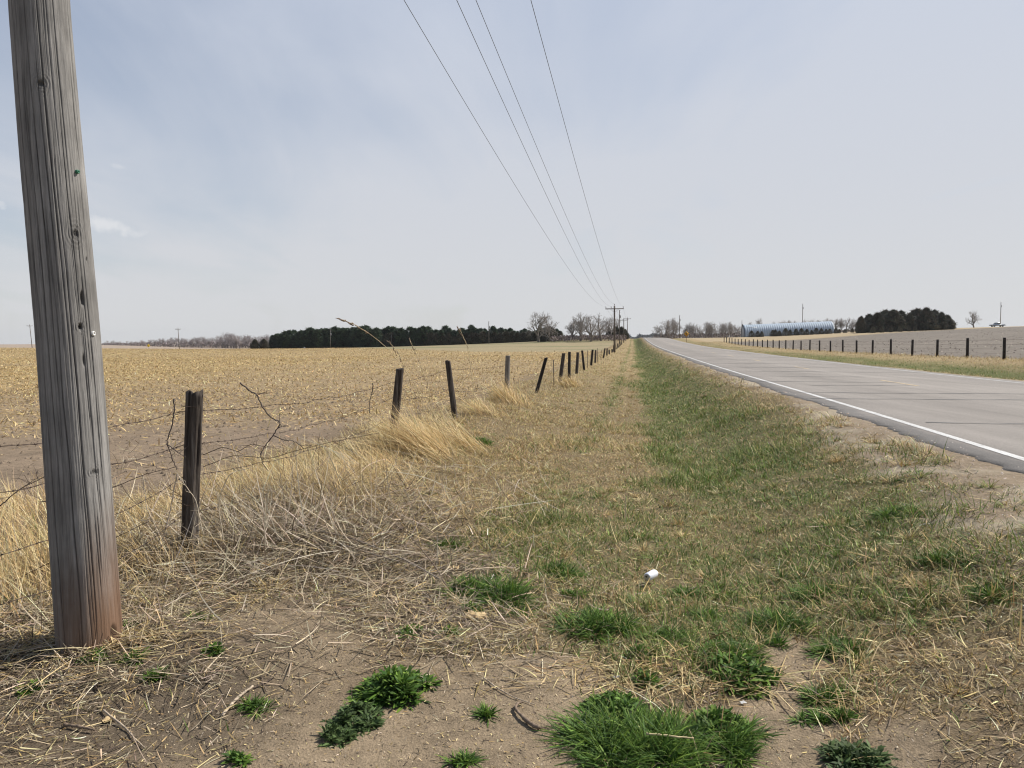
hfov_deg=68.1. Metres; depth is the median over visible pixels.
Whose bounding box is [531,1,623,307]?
power line
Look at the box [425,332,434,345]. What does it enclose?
cedar tree
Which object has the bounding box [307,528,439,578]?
stick
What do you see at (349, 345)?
pine tree
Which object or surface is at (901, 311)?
cedar tree
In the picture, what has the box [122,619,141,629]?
grass tuft
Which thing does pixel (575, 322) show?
bare tree
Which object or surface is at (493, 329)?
pine tree
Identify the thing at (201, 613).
grass tuft
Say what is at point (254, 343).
cedar tree
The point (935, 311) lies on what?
cedar tree
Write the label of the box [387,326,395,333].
pine tree
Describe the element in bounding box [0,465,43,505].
loose wire
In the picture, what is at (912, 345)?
fence post
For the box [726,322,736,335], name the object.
bare tree
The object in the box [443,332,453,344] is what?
cedar tree
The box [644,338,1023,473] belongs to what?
road
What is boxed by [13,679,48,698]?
weed clump
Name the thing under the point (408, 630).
weed clump
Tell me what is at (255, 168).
sky
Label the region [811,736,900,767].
weed clump
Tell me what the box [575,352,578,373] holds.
fence post
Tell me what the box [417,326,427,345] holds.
pine tree
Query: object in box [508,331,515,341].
cedar tree
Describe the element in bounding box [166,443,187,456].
dead vine
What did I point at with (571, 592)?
grass tuft
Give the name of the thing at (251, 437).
barbed wire
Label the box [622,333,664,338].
woodland
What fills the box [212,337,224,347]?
bare tree
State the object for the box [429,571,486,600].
grass tuft
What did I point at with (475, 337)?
cedar tree
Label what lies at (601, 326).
bare tree
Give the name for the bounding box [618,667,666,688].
weed clump
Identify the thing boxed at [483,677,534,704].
stick
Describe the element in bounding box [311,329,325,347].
pine tree
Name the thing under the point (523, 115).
power line
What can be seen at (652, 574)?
drink can
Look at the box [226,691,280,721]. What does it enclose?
grass tuft
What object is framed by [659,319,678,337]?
bare tree
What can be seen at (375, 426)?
grass stalk
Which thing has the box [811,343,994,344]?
fence wire
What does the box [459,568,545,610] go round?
grass tuft
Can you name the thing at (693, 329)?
bare tree
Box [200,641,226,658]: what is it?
weed clump
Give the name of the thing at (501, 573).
grass tuft
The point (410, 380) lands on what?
grass stalk
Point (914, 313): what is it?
cedar tree
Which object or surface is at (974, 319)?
bare tree
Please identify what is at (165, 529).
barbed wire
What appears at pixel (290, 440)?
dead vine
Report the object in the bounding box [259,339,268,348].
cedar tree
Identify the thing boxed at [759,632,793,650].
grass tuft
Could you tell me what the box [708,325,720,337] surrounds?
bare tree
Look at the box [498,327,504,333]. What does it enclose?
pine tree
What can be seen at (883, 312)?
cedar tree
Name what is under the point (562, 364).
fence post
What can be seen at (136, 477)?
loose wire
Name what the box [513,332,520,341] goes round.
cedar tree
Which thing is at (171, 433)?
dead vine
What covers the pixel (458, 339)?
cedar tree
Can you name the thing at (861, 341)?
fence wire
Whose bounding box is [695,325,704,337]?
bare tree
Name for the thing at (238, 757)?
weed clump
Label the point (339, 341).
pine tree
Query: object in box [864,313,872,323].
cedar tree
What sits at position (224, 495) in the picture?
dry weed
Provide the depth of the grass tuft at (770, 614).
4.32 m
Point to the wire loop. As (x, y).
(96, 688)
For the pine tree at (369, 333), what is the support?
on the ground at (334, 694)
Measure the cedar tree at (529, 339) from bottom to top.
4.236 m
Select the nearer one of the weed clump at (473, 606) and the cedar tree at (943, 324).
the weed clump at (473, 606)
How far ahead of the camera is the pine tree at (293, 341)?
297.85 m
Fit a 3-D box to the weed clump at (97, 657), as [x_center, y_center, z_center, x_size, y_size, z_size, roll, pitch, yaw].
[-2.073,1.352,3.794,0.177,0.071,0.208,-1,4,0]
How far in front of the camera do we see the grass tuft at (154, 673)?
3.56 m
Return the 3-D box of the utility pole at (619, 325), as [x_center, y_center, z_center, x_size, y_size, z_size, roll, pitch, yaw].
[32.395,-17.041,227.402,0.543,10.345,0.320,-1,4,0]
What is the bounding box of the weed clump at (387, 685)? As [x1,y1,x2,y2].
[342,664,442,712]
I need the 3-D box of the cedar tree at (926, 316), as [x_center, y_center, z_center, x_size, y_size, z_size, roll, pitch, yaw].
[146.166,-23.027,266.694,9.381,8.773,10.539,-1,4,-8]
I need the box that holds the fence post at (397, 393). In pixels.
[389,368,403,436]
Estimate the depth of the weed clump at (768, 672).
3.64 m
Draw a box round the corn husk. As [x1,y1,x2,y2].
[101,714,115,722]
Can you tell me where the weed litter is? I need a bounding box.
[0,417,1023,713]
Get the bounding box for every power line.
[404,0,608,311]
[457,1,612,309]
[476,1,617,312]
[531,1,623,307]
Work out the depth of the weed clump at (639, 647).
3.93 m
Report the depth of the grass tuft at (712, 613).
4.50 m
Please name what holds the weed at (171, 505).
on the weed litter
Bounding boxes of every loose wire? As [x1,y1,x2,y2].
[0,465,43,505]
[7,515,151,584]
[41,460,180,501]
[203,433,377,466]
[203,440,269,454]
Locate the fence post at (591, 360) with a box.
[590,350,593,364]
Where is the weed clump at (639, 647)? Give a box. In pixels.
[621,643,661,661]
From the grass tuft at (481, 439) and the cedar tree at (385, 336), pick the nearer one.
the grass tuft at (481, 439)
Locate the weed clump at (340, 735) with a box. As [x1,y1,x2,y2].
[317,722,359,748]
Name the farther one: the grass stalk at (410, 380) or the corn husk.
the grass stalk at (410, 380)
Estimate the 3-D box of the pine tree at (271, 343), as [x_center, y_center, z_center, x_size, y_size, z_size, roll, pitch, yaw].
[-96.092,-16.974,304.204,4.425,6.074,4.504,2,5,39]
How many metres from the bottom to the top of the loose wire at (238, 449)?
0.129 m
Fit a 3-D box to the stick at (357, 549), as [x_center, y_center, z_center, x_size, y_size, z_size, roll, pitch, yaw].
[-1.145,1.191,5.479,0.872,0.057,0.065,2,4,37]
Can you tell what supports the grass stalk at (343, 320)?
on the ground at (334, 694)
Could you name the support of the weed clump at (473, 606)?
on the ground at (334, 694)
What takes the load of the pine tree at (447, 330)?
on the ground at (334, 694)
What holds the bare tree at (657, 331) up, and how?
on the ground at (334, 694)
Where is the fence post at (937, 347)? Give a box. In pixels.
[936,339,938,355]
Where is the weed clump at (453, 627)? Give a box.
[433,624,462,636]
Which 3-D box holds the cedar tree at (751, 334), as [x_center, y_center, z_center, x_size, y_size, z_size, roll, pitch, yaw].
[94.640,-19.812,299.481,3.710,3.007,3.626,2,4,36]
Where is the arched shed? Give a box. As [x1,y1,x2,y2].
[741,321,833,336]
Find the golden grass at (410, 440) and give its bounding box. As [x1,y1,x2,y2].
[0,344,620,647]
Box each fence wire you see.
[738,339,1023,341]
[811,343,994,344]
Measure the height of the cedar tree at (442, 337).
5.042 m
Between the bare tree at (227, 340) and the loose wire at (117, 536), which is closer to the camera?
the loose wire at (117, 536)
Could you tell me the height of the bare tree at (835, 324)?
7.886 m
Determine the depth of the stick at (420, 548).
5.47 m
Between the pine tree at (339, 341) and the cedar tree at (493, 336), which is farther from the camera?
the pine tree at (339, 341)
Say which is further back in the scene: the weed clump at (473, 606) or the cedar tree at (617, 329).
the cedar tree at (617, 329)
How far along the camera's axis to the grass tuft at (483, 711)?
3.27 m
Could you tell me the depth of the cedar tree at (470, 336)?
284.86 m
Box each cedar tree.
[249,339,259,348]
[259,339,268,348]
[383,333,390,346]
[384,333,394,346]
[421,332,429,345]
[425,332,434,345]
[430,333,440,344]
[438,333,444,344]
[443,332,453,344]
[452,333,464,344]
[466,332,474,343]
[471,333,480,343]
[475,331,488,343]
[488,332,497,342]
[495,332,504,342]
[500,331,512,342]
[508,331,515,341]
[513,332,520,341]
[519,332,528,341]
[523,331,533,341]
[532,332,536,340]
[541,326,558,340]
[609,326,622,337]
[618,327,626,334]
[747,330,755,336]
[781,328,789,335]
[798,328,804,334]
[855,316,868,332]
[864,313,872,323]
[866,312,887,331]
[880,308,888,318]
[884,308,906,331]
[898,310,905,318]
[903,313,917,330]
[907,307,922,321]
[915,306,941,330]
[931,309,946,320]
[935,312,949,329]
[945,314,956,328]
[948,319,955,329]
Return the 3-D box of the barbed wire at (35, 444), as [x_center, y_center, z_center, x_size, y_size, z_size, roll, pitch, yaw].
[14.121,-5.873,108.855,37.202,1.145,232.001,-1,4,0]
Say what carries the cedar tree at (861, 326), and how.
on the ground at (334, 694)
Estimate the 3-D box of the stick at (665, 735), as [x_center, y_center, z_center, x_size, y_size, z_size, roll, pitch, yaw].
[0.626,1.396,3.005,0.186,0.016,0.017,0,4,8]
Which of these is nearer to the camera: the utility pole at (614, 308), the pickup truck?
the utility pole at (614, 308)
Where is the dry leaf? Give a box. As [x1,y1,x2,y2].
[466,610,486,618]
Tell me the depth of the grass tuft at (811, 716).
3.27 m
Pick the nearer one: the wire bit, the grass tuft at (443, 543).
the wire bit
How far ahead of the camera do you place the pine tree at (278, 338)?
299.60 m
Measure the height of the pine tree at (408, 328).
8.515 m
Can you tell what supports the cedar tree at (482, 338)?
on the ground at (334, 694)
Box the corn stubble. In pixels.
[0,345,611,516]
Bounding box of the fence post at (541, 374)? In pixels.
[535,357,547,392]
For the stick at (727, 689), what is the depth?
3.55 m
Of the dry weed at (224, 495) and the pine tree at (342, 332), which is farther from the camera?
the pine tree at (342, 332)
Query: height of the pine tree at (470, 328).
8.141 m
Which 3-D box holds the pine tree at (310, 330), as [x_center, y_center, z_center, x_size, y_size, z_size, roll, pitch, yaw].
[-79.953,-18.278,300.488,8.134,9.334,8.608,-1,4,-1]
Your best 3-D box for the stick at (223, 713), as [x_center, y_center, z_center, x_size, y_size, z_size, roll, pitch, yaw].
[-1.233,1.390,3.352,0.060,0.058,0.231,0,4,14]
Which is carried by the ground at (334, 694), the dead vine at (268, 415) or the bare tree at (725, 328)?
the bare tree at (725, 328)
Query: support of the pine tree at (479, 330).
on the ground at (334, 694)
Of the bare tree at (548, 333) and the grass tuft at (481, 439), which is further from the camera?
the bare tree at (548, 333)
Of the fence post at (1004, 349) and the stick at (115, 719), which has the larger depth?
the fence post at (1004, 349)
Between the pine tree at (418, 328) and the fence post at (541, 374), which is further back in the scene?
the pine tree at (418, 328)
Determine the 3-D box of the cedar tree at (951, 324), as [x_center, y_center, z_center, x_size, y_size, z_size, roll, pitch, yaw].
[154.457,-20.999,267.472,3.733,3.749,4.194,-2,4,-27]
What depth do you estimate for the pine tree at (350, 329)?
299.50 m
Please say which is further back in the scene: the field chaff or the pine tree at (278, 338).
the pine tree at (278, 338)
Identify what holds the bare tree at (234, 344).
on the ground at (334, 694)
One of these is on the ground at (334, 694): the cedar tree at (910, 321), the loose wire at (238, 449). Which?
the cedar tree at (910, 321)
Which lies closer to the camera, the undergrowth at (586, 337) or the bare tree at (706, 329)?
the undergrowth at (586, 337)
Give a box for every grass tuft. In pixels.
[3,593,40,603]
[113,644,152,668]
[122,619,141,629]
[132,665,174,685]
[184,606,218,621]
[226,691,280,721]
[421,536,469,553]
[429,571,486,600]
[435,747,488,767]
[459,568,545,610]
[467,698,505,726]
[470,433,493,446]
[490,569,511,581]
[499,599,544,618]
[530,685,752,767]
[534,556,592,582]
[540,599,658,646]
[556,586,591,597]
[563,717,607,745]
[634,621,702,646]
[664,583,704,600]
[673,711,784,767]
[682,605,731,622]
[682,632,775,672]
[725,604,825,639]
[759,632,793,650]
[774,574,845,606]
[780,704,835,729]
[792,678,868,715]
[794,628,880,663]
[819,702,862,728]
[858,501,931,521]
[900,546,991,571]
[963,579,1023,605]
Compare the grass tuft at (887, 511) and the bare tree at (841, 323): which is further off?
the bare tree at (841, 323)
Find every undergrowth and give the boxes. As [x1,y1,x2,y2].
[102,339,268,347]
[550,333,626,341]
[653,332,740,338]
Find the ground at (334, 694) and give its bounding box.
[0,326,1023,767]
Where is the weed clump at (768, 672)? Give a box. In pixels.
[699,649,791,699]
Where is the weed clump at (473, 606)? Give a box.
[458,601,485,612]
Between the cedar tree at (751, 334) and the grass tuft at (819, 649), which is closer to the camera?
the grass tuft at (819, 649)
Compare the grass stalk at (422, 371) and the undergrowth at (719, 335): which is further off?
the undergrowth at (719, 335)
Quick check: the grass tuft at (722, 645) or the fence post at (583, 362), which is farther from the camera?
the fence post at (583, 362)
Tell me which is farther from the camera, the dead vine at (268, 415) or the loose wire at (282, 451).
the loose wire at (282, 451)
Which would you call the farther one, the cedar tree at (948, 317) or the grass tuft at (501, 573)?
the cedar tree at (948, 317)
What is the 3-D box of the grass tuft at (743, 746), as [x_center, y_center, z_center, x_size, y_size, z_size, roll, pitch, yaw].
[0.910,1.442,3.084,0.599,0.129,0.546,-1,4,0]
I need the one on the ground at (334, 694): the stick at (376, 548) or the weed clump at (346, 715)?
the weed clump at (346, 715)
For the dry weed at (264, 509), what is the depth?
5.36 m
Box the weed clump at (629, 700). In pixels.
[574,689,657,720]
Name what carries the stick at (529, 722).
on the ground at (334, 694)
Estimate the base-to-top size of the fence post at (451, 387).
1.452 m
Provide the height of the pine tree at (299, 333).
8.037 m
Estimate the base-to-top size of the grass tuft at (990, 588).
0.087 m
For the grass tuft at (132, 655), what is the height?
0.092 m
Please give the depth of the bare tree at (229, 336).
627.36 m
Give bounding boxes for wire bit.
[253,671,276,688]
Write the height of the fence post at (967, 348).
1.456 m
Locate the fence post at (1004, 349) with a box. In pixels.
[1002,338,1005,358]
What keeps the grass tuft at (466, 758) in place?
on the ground at (334, 694)
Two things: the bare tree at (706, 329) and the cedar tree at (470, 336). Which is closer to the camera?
the cedar tree at (470, 336)
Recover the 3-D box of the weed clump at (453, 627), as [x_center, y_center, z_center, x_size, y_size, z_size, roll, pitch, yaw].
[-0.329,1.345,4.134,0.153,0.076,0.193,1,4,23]
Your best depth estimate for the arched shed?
329.00 m
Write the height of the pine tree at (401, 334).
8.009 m
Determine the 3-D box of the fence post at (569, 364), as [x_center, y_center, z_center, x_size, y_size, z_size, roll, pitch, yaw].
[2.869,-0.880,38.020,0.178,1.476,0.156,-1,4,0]
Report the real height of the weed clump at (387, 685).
0.153 m
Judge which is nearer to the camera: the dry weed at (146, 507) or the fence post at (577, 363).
the dry weed at (146, 507)
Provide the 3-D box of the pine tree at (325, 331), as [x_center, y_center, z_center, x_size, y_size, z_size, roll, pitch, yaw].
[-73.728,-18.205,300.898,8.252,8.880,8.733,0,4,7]
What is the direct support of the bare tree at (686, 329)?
on the ground at (334, 694)
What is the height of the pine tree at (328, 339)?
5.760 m
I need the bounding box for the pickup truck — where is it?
[989,322,1005,326]
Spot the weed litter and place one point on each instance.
(284, 515)
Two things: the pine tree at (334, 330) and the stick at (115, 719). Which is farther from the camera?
the pine tree at (334, 330)
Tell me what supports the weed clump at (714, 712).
on the ground at (334, 694)
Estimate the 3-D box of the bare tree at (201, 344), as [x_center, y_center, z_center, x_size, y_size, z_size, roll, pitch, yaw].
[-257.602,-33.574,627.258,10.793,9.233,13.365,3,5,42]
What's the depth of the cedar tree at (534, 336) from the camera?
278.08 m
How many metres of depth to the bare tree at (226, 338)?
640.91 m
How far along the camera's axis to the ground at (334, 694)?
4.62 m
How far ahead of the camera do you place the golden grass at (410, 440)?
7.57 m
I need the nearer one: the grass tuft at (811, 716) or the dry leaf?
the grass tuft at (811, 716)
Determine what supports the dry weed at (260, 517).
on the weed litter
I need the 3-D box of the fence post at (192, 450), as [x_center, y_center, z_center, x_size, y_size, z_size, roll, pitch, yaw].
[-2.368,0.733,5.615,0.226,1.394,0.161,-1,4,0]
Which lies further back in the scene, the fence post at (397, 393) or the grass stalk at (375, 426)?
the fence post at (397, 393)
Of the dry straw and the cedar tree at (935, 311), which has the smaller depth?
the dry straw
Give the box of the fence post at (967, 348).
[966,338,968,357]
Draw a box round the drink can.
[644,569,657,580]
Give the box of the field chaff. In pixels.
[750,327,1023,357]
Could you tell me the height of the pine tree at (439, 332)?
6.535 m
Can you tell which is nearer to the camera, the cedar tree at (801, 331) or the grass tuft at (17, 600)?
the grass tuft at (17, 600)
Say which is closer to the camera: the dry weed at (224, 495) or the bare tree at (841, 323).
the dry weed at (224, 495)
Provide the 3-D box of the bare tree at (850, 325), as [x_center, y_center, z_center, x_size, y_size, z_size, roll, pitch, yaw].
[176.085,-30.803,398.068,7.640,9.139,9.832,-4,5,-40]
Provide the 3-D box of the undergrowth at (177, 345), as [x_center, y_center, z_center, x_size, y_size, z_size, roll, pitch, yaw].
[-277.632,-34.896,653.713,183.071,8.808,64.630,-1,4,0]
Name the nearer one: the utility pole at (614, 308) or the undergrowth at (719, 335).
the utility pole at (614, 308)
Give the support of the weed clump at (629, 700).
on the ground at (334, 694)
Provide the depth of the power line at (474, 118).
17.55 m
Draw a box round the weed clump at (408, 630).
[394,623,422,639]
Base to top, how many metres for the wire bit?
0.016 m
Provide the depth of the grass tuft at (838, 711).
3.25 m
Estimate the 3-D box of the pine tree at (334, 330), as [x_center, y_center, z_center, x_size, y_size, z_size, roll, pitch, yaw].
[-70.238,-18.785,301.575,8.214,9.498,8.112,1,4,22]
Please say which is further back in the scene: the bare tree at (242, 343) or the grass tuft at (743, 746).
the bare tree at (242, 343)
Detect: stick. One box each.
[63,722,94,730]
[102,709,144,747]
[220,685,253,716]
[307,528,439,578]
[317,536,398,561]
[366,508,446,585]
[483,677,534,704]
[514,701,540,729]
[646,732,693,738]
[707,688,761,690]
[710,603,748,610]
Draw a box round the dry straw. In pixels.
[0,381,1023,767]
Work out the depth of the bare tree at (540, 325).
253.23 m
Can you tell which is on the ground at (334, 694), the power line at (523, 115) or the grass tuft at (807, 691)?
the grass tuft at (807, 691)
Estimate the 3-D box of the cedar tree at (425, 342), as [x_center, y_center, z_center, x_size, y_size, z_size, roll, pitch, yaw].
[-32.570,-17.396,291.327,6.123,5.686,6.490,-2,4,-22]
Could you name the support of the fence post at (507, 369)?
on the ground at (334, 694)
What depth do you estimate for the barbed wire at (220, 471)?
6.13 m
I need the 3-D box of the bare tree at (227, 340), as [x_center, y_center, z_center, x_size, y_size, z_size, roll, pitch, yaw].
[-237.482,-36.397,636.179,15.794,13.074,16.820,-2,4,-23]
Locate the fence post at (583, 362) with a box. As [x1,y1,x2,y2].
[581,350,584,369]
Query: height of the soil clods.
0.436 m
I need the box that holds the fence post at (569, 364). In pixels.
[568,352,570,377]
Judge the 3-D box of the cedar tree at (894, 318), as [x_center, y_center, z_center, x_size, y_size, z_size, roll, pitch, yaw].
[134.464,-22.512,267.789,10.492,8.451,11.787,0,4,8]
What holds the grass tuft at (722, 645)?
on the ground at (334, 694)
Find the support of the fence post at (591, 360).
on the ground at (334, 694)
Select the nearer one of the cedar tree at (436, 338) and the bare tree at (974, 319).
the cedar tree at (436, 338)
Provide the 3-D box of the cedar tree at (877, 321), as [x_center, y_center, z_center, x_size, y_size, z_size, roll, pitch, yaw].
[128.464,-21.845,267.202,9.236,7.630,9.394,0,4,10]
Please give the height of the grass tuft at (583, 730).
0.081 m
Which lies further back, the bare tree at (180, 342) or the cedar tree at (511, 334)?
the bare tree at (180, 342)
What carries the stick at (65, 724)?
on the ground at (334, 694)
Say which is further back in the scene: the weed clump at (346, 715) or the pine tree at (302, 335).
the pine tree at (302, 335)
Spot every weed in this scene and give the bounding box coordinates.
[134,474,162,540]
[161,474,179,540]
[175,474,205,534]
[208,467,250,539]
[232,502,283,540]
[260,487,275,533]
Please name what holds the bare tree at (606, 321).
on the ground at (334, 694)
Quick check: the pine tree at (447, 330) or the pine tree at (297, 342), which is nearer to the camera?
the pine tree at (447, 330)
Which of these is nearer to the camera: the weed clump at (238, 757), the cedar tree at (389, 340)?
the weed clump at (238, 757)
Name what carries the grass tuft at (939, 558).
on the ground at (334, 694)
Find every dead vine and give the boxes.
[164,399,182,469]
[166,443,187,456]
[240,382,287,470]
[273,435,312,448]
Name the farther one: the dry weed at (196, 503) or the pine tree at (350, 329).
the pine tree at (350, 329)
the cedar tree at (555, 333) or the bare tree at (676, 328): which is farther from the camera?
the bare tree at (676, 328)
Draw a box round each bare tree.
[178,338,190,346]
[196,338,209,347]
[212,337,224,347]
[217,332,239,347]
[221,333,233,347]
[222,333,239,347]
[226,336,241,347]
[231,335,247,347]
[244,335,252,346]
[522,311,557,341]
[540,318,557,341]
[563,319,577,334]
[571,312,588,340]
[577,316,601,341]
[589,314,616,340]
[602,317,618,335]
[652,325,664,336]
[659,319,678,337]
[668,319,681,337]
[681,325,691,337]
[684,322,703,335]
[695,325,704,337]
[703,322,715,337]
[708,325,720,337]
[718,324,731,335]
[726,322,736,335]
[831,318,842,328]
[837,318,847,329]
[843,319,856,329]
[966,312,978,327]
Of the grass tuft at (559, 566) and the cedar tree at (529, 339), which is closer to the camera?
the grass tuft at (559, 566)
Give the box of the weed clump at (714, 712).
[684,704,755,740]
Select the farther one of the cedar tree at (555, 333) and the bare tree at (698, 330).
the bare tree at (698, 330)
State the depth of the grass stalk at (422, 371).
10.47 m
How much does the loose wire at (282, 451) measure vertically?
0.303 m
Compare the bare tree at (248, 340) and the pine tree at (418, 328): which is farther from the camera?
the bare tree at (248, 340)
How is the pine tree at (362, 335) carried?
on the ground at (334, 694)
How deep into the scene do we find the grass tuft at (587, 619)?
4.27 m
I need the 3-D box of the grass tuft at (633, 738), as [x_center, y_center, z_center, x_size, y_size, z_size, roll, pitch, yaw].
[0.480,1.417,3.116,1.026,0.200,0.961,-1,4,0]
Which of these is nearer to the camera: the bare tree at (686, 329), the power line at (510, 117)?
the power line at (510, 117)
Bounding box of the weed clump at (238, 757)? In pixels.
[221,749,255,767]
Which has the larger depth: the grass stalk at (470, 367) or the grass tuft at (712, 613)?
the grass stalk at (470, 367)
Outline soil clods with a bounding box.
[0,386,494,537]
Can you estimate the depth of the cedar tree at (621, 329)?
266.32 m
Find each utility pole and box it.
[8,0,122,657]
[605,304,623,351]
[619,310,620,342]
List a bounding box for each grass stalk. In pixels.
[336,318,455,457]
[357,389,390,456]
[387,341,432,431]
[409,338,432,410]
[457,326,476,428]
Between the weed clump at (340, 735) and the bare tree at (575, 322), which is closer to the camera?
the weed clump at (340, 735)
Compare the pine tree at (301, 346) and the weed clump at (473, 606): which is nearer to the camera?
the weed clump at (473, 606)
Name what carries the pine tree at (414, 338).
on the ground at (334, 694)
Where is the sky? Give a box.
[0,0,1023,343]
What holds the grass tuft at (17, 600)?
on the ground at (334, 694)
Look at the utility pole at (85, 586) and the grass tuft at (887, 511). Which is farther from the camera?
the grass tuft at (887, 511)
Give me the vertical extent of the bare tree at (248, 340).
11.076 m
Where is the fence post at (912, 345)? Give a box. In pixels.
[911,340,913,355]
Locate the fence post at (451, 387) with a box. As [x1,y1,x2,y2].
[445,360,457,419]
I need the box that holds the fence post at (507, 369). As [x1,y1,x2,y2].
[504,355,509,391]
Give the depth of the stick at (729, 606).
4.63 m
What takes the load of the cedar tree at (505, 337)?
on the ground at (334, 694)
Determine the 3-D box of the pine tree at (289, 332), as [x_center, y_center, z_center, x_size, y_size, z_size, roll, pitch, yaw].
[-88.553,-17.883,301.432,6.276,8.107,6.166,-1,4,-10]
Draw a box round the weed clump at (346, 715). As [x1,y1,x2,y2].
[320,699,385,736]
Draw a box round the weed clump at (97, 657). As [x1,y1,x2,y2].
[75,647,110,665]
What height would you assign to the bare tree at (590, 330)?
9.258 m
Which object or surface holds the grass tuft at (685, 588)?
on the ground at (334, 694)
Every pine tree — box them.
[269,335,275,348]
[270,333,278,348]
[275,333,283,348]
[279,334,292,347]
[284,330,293,339]
[286,334,297,347]
[294,337,300,347]
[296,329,302,344]
[297,335,310,347]
[298,330,309,347]
[304,327,315,347]
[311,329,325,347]
[319,327,331,344]
[321,335,336,347]
[328,325,338,340]
[333,335,345,347]
[337,327,349,347]
[346,327,353,347]
[347,337,357,347]
[350,327,361,347]
[353,325,369,346]
[366,329,372,346]
[369,327,382,346]
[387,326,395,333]
[393,327,406,346]
[404,326,412,345]
[409,328,418,345]
[413,327,422,345]
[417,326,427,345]
[437,330,445,343]
[445,327,451,334]
[464,324,476,334]
[475,327,484,335]
[489,326,499,334]
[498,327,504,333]
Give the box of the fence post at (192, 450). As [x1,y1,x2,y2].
[180,389,203,556]
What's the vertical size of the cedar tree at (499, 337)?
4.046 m
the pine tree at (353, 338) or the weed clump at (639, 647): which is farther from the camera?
the pine tree at (353, 338)
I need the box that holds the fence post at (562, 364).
[558,353,564,381]
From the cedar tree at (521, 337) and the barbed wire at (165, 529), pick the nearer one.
the barbed wire at (165, 529)
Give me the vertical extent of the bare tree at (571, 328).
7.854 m
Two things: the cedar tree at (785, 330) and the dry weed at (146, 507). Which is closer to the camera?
the dry weed at (146, 507)
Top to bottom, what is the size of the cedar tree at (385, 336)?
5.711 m
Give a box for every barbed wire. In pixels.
[0,345,616,492]
[0,350,596,446]
[0,368,573,556]
[0,383,551,604]
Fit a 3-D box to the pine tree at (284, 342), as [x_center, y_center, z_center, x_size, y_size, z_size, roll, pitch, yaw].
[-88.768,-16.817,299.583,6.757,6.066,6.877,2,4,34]
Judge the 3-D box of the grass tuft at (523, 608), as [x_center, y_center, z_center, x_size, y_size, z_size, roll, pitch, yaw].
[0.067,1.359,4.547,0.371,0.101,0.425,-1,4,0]
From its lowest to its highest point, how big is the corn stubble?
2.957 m
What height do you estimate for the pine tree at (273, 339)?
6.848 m
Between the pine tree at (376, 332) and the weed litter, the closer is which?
the weed litter
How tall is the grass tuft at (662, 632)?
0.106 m
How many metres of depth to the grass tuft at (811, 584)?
4.73 m
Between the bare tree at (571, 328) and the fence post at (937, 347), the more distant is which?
the bare tree at (571, 328)

